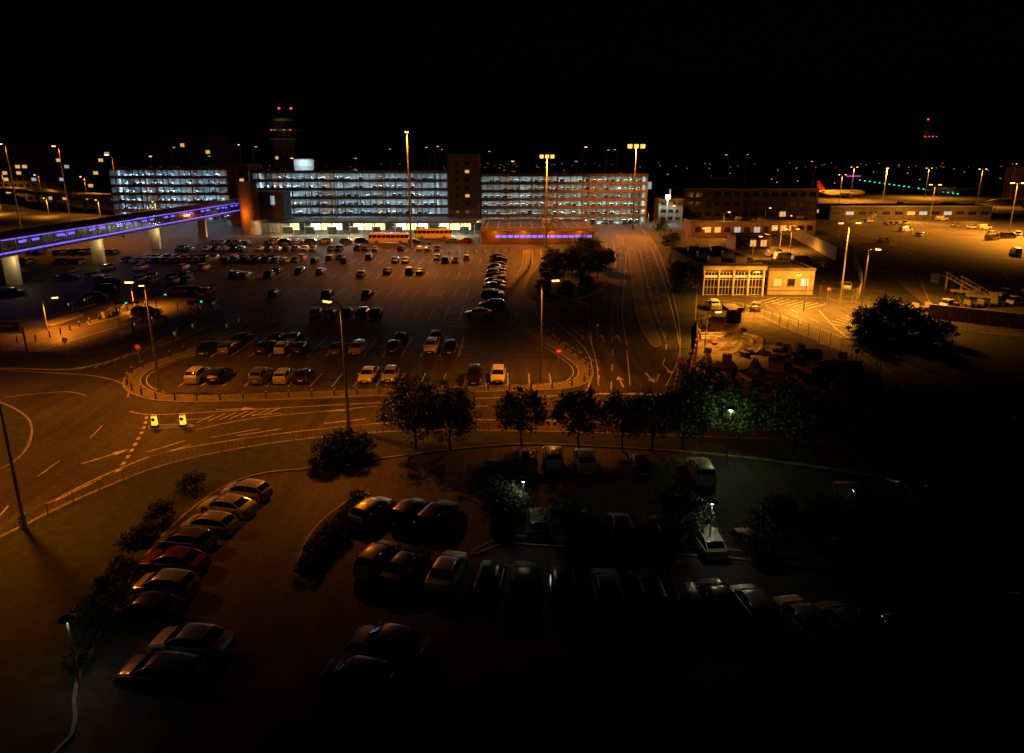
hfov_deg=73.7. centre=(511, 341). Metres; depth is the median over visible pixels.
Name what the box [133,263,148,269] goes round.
parked car
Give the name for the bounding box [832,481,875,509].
parked car
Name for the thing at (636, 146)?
floodlight mast
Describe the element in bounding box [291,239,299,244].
parked car
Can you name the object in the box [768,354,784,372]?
skip
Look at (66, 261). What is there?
parked car
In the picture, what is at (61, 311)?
kerb island
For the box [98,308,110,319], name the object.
entry barrier
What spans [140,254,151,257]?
parked car
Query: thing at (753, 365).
pipe stack
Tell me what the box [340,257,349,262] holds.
parked car
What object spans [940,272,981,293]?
passenger stairs
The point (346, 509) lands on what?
shrub
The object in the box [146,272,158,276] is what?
parked car
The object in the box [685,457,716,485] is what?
parked car
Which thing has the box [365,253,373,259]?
parked car
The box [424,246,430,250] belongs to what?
parked car
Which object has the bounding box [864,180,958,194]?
taxiway lights
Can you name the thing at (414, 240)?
parked car
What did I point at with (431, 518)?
parked car
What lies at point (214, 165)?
office block
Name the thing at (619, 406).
tree
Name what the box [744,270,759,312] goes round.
street lamp
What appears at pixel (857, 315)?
shrub
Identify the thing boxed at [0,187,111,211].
road viaduct
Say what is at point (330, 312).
parked car
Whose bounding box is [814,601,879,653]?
parked car
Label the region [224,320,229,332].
entry barrier
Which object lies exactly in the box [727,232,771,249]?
gatehouse
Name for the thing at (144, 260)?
parked car
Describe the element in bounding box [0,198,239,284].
elevated walkway
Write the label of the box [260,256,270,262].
parked car
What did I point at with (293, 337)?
parked car
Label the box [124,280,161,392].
street lamp
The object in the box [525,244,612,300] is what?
planted island
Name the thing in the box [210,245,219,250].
parked car
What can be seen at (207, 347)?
parked car
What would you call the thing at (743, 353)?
pallet stack
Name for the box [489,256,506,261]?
parked car
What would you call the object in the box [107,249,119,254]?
parked car
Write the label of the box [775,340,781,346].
pallet stack
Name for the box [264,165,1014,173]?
distant treeline
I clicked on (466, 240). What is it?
parked car
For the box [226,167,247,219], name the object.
stair windows
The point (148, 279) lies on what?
parked car
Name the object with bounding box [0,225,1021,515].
road markings
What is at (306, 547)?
shrub
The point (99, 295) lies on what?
parked car
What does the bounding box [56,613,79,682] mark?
post top lamp
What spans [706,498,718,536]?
post top lamp
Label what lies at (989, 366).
grass verge
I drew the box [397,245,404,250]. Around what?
parked car
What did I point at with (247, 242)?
parked car
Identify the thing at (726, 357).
pallet stack
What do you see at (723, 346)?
soil heap
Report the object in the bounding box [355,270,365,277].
parked car
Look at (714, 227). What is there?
security shed
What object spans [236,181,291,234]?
lift tower
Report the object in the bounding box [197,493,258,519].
parked car
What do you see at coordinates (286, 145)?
control tower
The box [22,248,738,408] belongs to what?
asphalt repair patches
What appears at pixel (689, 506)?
tree
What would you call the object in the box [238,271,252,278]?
parked car
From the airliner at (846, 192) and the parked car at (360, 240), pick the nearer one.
the parked car at (360, 240)
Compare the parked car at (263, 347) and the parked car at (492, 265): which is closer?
the parked car at (263, 347)
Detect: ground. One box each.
[0,163,1023,213]
[691,312,884,408]
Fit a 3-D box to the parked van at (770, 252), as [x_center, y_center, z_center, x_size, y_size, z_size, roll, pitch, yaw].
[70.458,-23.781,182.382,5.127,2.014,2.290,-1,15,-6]
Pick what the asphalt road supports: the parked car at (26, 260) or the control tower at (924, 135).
the parked car at (26, 260)
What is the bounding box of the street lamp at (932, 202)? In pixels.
[929,184,941,223]
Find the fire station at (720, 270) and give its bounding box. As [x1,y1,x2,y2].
[670,246,767,294]
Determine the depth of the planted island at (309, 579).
45.66 m
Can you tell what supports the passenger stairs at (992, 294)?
on the airport apron
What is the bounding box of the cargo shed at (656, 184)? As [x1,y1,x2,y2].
[647,175,733,206]
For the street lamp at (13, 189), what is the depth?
227.37 m
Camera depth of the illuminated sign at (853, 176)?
680.36 m
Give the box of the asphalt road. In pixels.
[0,214,1023,752]
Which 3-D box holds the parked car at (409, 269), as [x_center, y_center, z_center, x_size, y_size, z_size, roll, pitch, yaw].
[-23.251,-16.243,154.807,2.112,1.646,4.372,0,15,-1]
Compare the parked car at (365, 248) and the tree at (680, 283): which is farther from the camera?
the parked car at (365, 248)
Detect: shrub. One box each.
[54,645,98,672]
[64,627,98,650]
[66,593,118,633]
[73,609,103,630]
[80,574,131,604]
[103,554,145,585]
[109,553,132,566]
[111,531,138,547]
[128,519,160,544]
[141,496,176,529]
[174,468,207,497]
[292,559,310,572]
[299,539,332,558]
[304,431,345,470]
[307,536,331,550]
[308,531,332,542]
[314,523,336,533]
[315,527,345,544]
[325,518,341,528]
[327,425,368,466]
[330,522,352,537]
[331,510,347,523]
[334,514,354,528]
[339,506,352,514]
[341,497,358,507]
[346,489,370,501]
[348,431,377,459]
[534,278,552,294]
[556,279,575,295]
[576,274,596,292]
[844,304,883,337]
[854,312,894,345]
[867,292,909,337]
[885,300,928,341]
[898,312,945,348]
[930,318,960,343]
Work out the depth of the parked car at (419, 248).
191.68 m
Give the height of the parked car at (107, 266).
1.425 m
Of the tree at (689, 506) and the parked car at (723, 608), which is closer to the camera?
the parked car at (723, 608)
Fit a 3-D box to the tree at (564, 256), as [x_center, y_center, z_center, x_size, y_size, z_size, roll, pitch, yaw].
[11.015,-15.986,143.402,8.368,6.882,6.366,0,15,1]
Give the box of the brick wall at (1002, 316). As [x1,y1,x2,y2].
[928,304,1023,328]
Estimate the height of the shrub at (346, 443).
4.137 m
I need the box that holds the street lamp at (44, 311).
[41,296,57,329]
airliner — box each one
[817,181,864,197]
[928,179,987,193]
[985,199,1023,208]
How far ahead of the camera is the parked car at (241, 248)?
191.53 m
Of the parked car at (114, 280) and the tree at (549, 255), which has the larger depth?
the tree at (549, 255)
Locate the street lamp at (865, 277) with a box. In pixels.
[860,248,880,309]
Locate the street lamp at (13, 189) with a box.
[0,143,21,228]
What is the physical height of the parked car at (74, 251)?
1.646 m
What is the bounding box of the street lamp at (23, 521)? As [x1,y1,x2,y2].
[0,402,27,529]
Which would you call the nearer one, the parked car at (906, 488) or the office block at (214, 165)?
the parked car at (906, 488)
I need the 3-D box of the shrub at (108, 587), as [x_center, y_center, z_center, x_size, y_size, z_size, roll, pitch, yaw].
[-23.369,14.497,39.356,2.480,2.586,2.445,-8,17,-28]
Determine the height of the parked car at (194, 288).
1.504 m
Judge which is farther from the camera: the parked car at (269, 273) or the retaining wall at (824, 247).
the retaining wall at (824, 247)
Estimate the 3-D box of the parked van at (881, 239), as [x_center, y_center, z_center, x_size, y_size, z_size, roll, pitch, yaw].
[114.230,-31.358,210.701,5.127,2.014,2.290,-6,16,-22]
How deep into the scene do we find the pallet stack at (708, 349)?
91.15 m
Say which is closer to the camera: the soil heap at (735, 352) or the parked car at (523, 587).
the parked car at (523, 587)
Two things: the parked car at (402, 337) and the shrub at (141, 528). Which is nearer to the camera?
the shrub at (141, 528)
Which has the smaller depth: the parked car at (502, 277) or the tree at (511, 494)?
the tree at (511, 494)
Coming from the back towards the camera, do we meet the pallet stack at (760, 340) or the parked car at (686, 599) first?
the pallet stack at (760, 340)
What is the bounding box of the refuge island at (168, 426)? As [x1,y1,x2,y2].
[148,424,193,429]
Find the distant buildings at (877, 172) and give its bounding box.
[260,163,1023,185]
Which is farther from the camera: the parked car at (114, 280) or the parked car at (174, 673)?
the parked car at (114, 280)
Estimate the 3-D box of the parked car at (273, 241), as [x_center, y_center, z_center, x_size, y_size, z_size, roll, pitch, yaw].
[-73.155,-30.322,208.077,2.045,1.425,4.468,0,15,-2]
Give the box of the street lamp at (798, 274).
[797,273,806,310]
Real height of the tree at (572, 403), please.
5.788 m
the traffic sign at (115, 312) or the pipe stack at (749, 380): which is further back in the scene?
the traffic sign at (115, 312)
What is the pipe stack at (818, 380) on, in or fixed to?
on the storage yard ground at (769, 331)
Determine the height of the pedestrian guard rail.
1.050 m
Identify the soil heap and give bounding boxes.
[714,342,730,350]
[730,340,754,351]
[732,348,750,356]
[779,369,805,381]
[787,347,814,358]
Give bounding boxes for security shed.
[683,216,764,236]
[757,215,816,234]
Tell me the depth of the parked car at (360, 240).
210.43 m
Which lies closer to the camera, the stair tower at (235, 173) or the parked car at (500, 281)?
the parked car at (500, 281)
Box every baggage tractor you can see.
[884,220,909,225]
[901,298,959,310]
[963,295,1023,307]
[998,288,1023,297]
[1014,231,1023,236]
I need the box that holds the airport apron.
[755,187,1023,313]
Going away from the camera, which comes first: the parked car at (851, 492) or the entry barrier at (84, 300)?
the parked car at (851, 492)
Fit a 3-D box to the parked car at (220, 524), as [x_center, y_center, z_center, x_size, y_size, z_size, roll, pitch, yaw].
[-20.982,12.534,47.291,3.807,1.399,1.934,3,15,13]
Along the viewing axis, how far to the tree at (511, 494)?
46.32 m
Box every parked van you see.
[765,248,781,256]
[773,251,791,259]
[790,255,812,263]
[874,236,889,243]
[898,226,912,231]
[935,216,948,220]
[976,224,991,229]
[984,233,999,239]
[999,232,1016,238]
[1009,247,1022,254]
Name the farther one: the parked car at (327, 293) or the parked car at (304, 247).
the parked car at (304, 247)
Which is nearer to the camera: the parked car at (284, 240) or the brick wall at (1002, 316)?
the brick wall at (1002, 316)
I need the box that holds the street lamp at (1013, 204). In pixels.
[1008,182,1023,231]
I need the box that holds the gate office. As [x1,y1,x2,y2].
[756,260,815,294]
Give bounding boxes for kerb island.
[0,336,163,369]
[47,312,82,325]
[55,302,95,314]
[87,311,129,324]
[118,318,165,335]
[154,323,210,346]
[183,305,221,321]
[211,320,248,338]
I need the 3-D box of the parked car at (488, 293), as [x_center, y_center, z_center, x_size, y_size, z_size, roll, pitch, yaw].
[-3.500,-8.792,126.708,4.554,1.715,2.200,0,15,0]
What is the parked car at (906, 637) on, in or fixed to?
on the asphalt road
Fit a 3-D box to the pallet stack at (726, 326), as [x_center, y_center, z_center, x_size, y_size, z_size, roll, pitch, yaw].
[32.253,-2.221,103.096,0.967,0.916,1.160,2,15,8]
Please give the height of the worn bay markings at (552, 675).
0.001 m
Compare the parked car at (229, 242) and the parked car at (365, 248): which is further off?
the parked car at (229, 242)
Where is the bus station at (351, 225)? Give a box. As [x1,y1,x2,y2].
[262,218,482,235]
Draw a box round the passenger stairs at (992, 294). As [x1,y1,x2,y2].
[955,275,998,298]
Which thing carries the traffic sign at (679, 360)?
on the grass verge at (686, 308)
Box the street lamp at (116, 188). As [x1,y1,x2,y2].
[104,154,124,237]
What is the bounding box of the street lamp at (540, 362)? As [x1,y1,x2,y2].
[539,278,558,383]
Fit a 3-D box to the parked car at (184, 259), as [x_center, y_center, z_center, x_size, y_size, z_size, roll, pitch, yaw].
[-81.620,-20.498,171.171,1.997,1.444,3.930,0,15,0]
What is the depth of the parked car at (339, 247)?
191.85 m
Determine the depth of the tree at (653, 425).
58.71 m
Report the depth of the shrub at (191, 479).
52.20 m
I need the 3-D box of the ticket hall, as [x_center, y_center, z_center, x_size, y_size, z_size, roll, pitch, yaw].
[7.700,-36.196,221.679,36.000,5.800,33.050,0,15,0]
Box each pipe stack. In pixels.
[699,332,723,339]
[701,353,713,364]
[710,334,722,341]
[735,372,756,385]
[741,332,761,339]
[746,358,760,373]
[756,345,765,354]
[790,378,819,386]
[791,351,805,358]
[794,348,822,357]
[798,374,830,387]
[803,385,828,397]
[828,360,861,369]
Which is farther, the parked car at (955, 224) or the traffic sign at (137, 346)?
the parked car at (955, 224)
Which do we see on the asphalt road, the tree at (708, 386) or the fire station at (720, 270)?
the fire station at (720, 270)
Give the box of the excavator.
[773,344,820,373]
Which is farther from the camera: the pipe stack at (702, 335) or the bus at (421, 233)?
the bus at (421, 233)
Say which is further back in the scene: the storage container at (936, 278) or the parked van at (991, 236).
the parked van at (991, 236)
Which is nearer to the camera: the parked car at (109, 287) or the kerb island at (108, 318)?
the kerb island at (108, 318)
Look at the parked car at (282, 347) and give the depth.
90.28 m
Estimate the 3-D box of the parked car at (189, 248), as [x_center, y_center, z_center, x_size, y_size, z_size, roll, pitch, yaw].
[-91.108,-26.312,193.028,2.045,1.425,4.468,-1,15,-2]
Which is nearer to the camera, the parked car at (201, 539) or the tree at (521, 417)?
the parked car at (201, 539)
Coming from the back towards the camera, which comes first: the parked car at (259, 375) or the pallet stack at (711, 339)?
the pallet stack at (711, 339)
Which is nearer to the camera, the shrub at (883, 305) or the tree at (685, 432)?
the tree at (685, 432)
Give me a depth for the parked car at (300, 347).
90.13 m
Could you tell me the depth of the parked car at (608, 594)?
38.95 m
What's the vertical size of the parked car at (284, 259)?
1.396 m
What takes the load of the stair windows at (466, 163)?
in the stair tower at (464, 185)
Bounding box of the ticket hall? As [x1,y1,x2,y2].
[478,218,596,243]
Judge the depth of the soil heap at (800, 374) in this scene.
79.42 m
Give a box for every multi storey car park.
[108,167,230,218]
[251,170,448,217]
[480,173,648,223]
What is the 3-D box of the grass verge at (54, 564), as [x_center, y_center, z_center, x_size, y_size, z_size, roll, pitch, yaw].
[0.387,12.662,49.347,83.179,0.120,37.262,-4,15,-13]
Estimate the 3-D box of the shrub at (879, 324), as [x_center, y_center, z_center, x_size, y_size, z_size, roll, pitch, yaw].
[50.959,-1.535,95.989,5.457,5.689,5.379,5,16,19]
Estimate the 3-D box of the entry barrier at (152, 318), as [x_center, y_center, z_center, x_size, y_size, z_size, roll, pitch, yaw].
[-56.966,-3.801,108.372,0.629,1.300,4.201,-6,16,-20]
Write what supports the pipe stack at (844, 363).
on the storage yard ground at (769, 331)
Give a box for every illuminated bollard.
[151,415,158,427]
[179,414,186,426]
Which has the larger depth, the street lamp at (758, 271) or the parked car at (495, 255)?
the parked car at (495, 255)
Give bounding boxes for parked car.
[0,287,26,295]
[19,258,36,263]
[32,250,47,254]
[51,257,65,263]
[52,249,62,254]
[54,273,79,279]
[59,258,72,264]
[60,249,69,254]
[69,248,80,254]
[72,258,86,263]
[78,248,90,254]
[82,291,108,299]
[84,271,101,279]
[93,283,116,291]
[94,275,108,283]
[99,277,122,284]
[100,263,116,269]
[104,591,188,628]
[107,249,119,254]
[112,650,208,695]
[119,256,131,262]
[129,257,139,262]
[129,568,200,599]
[130,305,162,316]
[131,274,146,283]
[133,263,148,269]
[138,546,211,574]
[139,257,149,262]
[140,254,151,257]
[142,276,159,283]
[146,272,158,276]
[146,622,235,663]
[149,257,158,262]
[150,254,161,257]
[155,526,217,552]
[158,257,169,262]
[165,273,177,279]
[166,276,179,283]
[167,286,193,294]
[169,254,180,257]
[169,257,180,262]
[174,245,185,250]
[176,263,189,269]
[178,271,192,277]
[179,254,190,257]
[179,276,194,283]
[180,257,191,262]
[180,510,238,538]
[183,366,211,383]
[184,246,195,251]
[184,285,200,292]
[189,256,200,262]
[196,263,210,270]
[196,341,219,354]
[197,287,214,295]
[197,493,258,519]
[199,256,212,262]
[202,246,211,251]
[206,367,232,382]
[209,240,217,244]
[209,254,219,259]
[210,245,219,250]
[217,239,226,244]
[217,341,237,353]
[220,246,229,250]
[220,257,229,263]
[220,478,272,502]
[225,239,233,244]
[228,270,239,277]
[229,246,237,250]
[229,256,239,262]
[230,333,252,344]
[233,239,241,244]
[237,246,246,250]
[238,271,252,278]
[240,256,251,262]
[242,240,250,244]
[248,367,273,383]
[250,256,260,263]
[254,246,263,251]
[254,341,275,353]
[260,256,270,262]
[263,270,275,277]
[264,237,279,242]
[264,246,272,250]
[267,239,276,244]
[267,289,280,297]
[267,332,286,342]
[270,257,280,262]
[272,267,283,273]
[272,368,295,383]
[273,246,281,250]
[273,341,292,353]
[278,238,290,242]
[280,257,290,263]
[282,246,291,250]
[285,332,302,343]
[290,256,300,262]
[291,238,303,242]
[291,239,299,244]
[291,245,300,250]
[291,341,309,353]
[294,267,305,273]
[294,368,314,383]
[297,253,306,259]
[300,245,308,250]
[304,238,316,242]
[309,245,317,250]
[309,307,324,317]
[310,257,319,262]
[315,268,326,274]
[316,653,397,702]
[317,237,331,242]
[321,289,334,297]
[323,308,338,317]
[325,254,334,260]
[327,245,334,250]
[328,342,347,354]
[335,245,343,251]
[335,254,344,260]
[339,307,354,317]
[340,238,353,242]
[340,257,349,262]
[345,622,431,666]
[348,339,366,354]
[348,496,395,527]
[352,540,401,580]
[353,245,361,251]
[355,237,368,242]
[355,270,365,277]
[355,306,369,317]
[358,366,378,382]
[361,289,373,297]
[362,246,369,250]
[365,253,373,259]
[369,307,382,317]
[371,246,378,250]
[379,546,431,591]
[381,365,399,382]
[383,267,391,273]
[386,339,402,353]
[387,497,430,529]
[391,257,399,262]
[394,332,408,343]
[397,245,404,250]
[401,257,409,263]
[405,266,413,273]
[406,238,420,242]
[413,499,459,534]
[416,246,422,250]
[416,268,424,274]
[423,337,438,353]
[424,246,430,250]
[425,550,467,596]
[428,330,442,343]
[433,254,440,260]
[434,245,440,250]
[441,256,448,262]
[442,339,456,353]
[445,238,457,242]
[451,256,458,262]
[458,237,471,242]
[463,254,469,260]
[464,307,492,317]
[465,364,482,384]
[473,560,507,603]
[479,298,504,307]
[481,289,504,299]
[483,279,505,284]
[483,281,505,289]
[484,275,505,281]
[485,271,506,277]
[485,277,503,281]
[486,268,505,273]
[487,263,506,268]
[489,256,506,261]
[489,261,505,265]
[489,364,506,382]
[490,253,506,257]
[508,560,540,608]
[516,449,538,472]
[525,507,549,540]
[542,445,563,468]
[547,565,578,609]
[573,448,596,473]
[589,567,624,617]
[605,513,635,546]
[627,454,652,477]
[629,568,670,619]
[648,514,682,551]
[664,576,706,623]
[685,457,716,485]
[689,524,726,560]
[693,577,744,630]
[705,298,719,309]
[729,584,780,632]
[731,527,778,568]
[750,301,762,311]
[771,594,838,651]
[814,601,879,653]
[820,261,830,267]
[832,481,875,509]
[842,281,851,289]
[857,603,937,665]
[886,477,937,508]
[915,232,927,236]
[922,483,963,514]
[951,223,962,226]
[966,224,976,228]
[979,584,1023,631]
[986,231,999,234]
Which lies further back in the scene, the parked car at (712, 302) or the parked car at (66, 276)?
the parked car at (66, 276)
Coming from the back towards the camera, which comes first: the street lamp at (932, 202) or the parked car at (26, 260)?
the street lamp at (932, 202)
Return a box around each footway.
[122,250,593,402]
[228,236,480,236]
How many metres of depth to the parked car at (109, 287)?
133.52 m
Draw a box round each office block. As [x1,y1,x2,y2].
[0,142,155,200]
[152,133,232,166]
[193,162,259,166]
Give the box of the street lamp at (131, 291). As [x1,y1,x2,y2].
[131,284,143,306]
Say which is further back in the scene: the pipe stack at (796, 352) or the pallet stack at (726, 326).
the pallet stack at (726, 326)
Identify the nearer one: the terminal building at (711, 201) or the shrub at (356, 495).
the shrub at (356, 495)
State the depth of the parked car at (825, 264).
161.56 m
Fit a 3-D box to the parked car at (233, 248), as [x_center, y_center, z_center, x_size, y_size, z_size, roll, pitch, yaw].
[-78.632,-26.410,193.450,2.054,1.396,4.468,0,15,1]
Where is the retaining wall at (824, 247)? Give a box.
[790,225,838,260]
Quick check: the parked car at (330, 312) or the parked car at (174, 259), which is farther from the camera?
the parked car at (174, 259)
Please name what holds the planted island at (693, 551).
on the asphalt road
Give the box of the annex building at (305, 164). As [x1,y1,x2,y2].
[293,159,318,169]
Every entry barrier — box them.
[65,300,76,309]
[81,295,92,304]
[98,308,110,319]
[115,304,124,315]
[131,318,139,330]
[150,313,155,323]
[171,328,177,340]
[189,320,195,332]
[197,302,201,312]
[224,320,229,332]
[235,315,239,326]
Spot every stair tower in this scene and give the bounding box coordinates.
[225,165,262,223]
[447,154,480,224]
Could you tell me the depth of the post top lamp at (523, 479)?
46.23 m
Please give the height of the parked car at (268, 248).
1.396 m
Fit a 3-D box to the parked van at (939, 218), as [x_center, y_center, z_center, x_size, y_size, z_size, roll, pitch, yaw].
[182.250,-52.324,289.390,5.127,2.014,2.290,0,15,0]
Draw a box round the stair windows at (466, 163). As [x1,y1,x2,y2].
[452,156,473,212]
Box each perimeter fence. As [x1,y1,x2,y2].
[684,229,700,294]
[819,229,862,301]
[876,298,1023,337]
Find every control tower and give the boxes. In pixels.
[269,108,321,169]
[913,119,936,188]
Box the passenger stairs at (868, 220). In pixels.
[863,213,876,222]
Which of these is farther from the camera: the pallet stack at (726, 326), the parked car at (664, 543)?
the pallet stack at (726, 326)
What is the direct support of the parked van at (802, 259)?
on the asphalt road
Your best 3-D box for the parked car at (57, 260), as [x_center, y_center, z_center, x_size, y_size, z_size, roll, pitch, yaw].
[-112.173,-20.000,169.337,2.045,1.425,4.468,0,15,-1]
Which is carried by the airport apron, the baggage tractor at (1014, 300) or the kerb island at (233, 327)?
the baggage tractor at (1014, 300)
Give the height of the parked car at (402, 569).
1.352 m
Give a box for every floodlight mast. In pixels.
[405,131,412,248]
[538,155,555,247]
[627,144,644,229]
[664,194,670,222]
[882,168,888,202]
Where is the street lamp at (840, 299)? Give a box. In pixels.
[838,222,860,304]
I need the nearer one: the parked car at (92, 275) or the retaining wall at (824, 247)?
the parked car at (92, 275)
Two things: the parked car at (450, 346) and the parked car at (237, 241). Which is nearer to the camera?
the parked car at (450, 346)
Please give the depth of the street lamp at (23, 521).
46.55 m
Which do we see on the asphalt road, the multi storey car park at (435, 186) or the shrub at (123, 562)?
the multi storey car park at (435, 186)
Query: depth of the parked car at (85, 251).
185.29 m
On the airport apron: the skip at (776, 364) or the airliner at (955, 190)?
the airliner at (955, 190)
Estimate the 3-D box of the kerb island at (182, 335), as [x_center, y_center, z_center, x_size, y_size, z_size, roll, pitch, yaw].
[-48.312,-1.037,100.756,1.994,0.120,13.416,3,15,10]
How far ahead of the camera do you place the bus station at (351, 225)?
237.43 m
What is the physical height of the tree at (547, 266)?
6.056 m
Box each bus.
[369,232,409,242]
[414,228,451,238]
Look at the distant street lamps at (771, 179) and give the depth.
855.79 m
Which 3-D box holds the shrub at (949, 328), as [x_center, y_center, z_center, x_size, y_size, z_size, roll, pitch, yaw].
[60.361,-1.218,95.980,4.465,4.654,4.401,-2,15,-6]
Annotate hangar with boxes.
[1001,167,1023,198]
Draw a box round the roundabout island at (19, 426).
[0,402,32,469]
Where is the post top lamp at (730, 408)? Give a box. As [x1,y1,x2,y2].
[725,406,736,463]
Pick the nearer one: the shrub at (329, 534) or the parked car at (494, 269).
the shrub at (329, 534)
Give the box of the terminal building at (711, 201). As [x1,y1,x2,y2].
[664,183,819,218]
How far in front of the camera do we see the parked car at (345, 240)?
210.52 m
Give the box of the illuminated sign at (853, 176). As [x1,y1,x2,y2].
[846,175,860,184]
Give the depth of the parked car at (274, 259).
169.60 m
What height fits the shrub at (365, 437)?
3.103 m
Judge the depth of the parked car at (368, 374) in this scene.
79.20 m
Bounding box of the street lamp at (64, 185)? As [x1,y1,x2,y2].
[52,145,72,228]
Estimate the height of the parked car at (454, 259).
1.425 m
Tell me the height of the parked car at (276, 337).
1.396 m
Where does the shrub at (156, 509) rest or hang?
on the grass verge at (54, 564)
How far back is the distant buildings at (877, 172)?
1057.11 m
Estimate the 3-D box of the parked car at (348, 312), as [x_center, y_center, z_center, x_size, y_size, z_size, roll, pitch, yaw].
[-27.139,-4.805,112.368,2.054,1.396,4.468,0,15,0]
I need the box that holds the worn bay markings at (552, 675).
[393,449,1023,695]
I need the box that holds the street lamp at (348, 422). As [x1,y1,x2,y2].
[323,298,350,429]
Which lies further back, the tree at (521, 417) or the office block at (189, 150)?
the office block at (189, 150)
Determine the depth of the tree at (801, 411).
57.40 m
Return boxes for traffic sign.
[61,338,67,356]
[112,311,120,327]
[134,344,140,364]
[556,348,561,369]
[677,358,682,375]
[678,364,683,385]
[737,308,743,324]
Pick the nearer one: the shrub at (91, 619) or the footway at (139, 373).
the shrub at (91, 619)
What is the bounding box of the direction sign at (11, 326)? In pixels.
[0,320,29,362]
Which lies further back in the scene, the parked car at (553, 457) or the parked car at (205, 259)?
the parked car at (205, 259)
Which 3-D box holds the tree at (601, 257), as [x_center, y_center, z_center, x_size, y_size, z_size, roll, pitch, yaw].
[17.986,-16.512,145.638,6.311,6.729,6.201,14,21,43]
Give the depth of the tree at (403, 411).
58.59 m
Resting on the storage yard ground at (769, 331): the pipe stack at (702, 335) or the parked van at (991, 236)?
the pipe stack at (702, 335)
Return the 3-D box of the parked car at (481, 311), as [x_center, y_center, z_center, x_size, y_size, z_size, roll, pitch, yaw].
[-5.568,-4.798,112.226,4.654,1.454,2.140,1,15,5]
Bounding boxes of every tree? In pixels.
[371,371,457,448]
[414,378,484,450]
[469,474,533,524]
[489,384,550,444]
[536,498,587,542]
[537,258,563,281]
[540,247,561,261]
[543,385,611,447]
[550,248,580,279]
[560,249,599,278]
[561,241,586,270]
[574,233,593,249]
[577,236,605,255]
[588,249,612,279]
[593,388,651,449]
[598,248,620,270]
[623,387,684,450]
[646,479,715,543]
[651,215,668,233]
[656,387,716,448]
[659,230,682,251]
[663,357,755,444]
[666,259,692,279]
[667,269,698,301]
[705,383,782,448]
[741,491,812,556]
[759,375,842,455]
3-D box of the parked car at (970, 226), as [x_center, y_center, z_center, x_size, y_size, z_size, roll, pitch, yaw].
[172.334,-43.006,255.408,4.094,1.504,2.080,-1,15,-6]
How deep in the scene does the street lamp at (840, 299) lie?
119.24 m
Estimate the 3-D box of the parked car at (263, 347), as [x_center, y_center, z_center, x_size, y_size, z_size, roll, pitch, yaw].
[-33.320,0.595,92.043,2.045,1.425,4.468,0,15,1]
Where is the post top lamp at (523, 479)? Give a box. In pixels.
[517,476,528,534]
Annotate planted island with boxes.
[294,492,368,585]
[470,535,939,588]
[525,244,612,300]
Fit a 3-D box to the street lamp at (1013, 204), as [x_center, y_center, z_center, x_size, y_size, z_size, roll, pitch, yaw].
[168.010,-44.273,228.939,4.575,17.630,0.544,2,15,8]
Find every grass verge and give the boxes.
[0,264,78,282]
[0,430,1023,752]
[641,224,697,390]
[849,317,1023,425]
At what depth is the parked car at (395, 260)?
169.77 m
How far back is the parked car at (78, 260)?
168.13 m
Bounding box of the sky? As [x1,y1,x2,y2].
[0,0,1023,162]
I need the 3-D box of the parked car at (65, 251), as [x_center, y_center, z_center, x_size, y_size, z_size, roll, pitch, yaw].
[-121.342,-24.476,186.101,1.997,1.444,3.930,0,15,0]
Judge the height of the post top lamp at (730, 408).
5.244 m
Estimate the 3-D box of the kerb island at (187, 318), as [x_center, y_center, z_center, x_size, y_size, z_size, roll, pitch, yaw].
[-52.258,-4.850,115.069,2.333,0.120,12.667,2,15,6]
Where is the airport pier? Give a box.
[816,202,992,219]
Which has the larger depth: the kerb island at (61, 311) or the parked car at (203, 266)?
the parked car at (203, 266)
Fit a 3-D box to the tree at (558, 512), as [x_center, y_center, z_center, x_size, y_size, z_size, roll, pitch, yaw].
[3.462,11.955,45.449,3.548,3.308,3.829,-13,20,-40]
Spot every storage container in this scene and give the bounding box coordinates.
[710,310,726,329]
[722,304,741,322]
[930,271,955,283]
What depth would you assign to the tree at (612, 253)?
156.13 m
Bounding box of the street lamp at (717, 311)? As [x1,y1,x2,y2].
[704,310,720,346]
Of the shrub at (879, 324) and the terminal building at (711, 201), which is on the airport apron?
the terminal building at (711, 201)
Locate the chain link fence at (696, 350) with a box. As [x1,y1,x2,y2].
[693,302,881,402]
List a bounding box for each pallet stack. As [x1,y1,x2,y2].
[704,347,711,352]
[708,337,716,342]
[720,330,729,335]
[722,352,732,361]
[723,323,729,330]
[736,377,744,383]
[739,350,749,356]
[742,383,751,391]
[746,347,753,353]
[756,336,764,343]
[756,367,763,374]
[769,347,779,351]
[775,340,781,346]
[784,360,792,367]
[785,353,791,359]
[794,343,804,348]
[838,351,847,359]
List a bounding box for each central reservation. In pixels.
[616,235,623,246]
[628,246,660,346]
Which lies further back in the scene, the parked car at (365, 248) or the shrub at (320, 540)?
the parked car at (365, 248)
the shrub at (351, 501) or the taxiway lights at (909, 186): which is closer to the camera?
the shrub at (351, 501)
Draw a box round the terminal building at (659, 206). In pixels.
[650,197,683,221]
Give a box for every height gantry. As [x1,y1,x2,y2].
[114,301,140,323]
[154,293,177,310]
[189,300,214,320]
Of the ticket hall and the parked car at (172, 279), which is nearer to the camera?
the parked car at (172, 279)
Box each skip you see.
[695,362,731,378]
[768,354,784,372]
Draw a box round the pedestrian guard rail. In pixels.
[0,422,531,537]
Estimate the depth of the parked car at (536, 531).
45.97 m
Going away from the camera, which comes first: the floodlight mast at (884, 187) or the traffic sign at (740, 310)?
the traffic sign at (740, 310)
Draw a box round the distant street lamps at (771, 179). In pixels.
[350,163,1011,195]

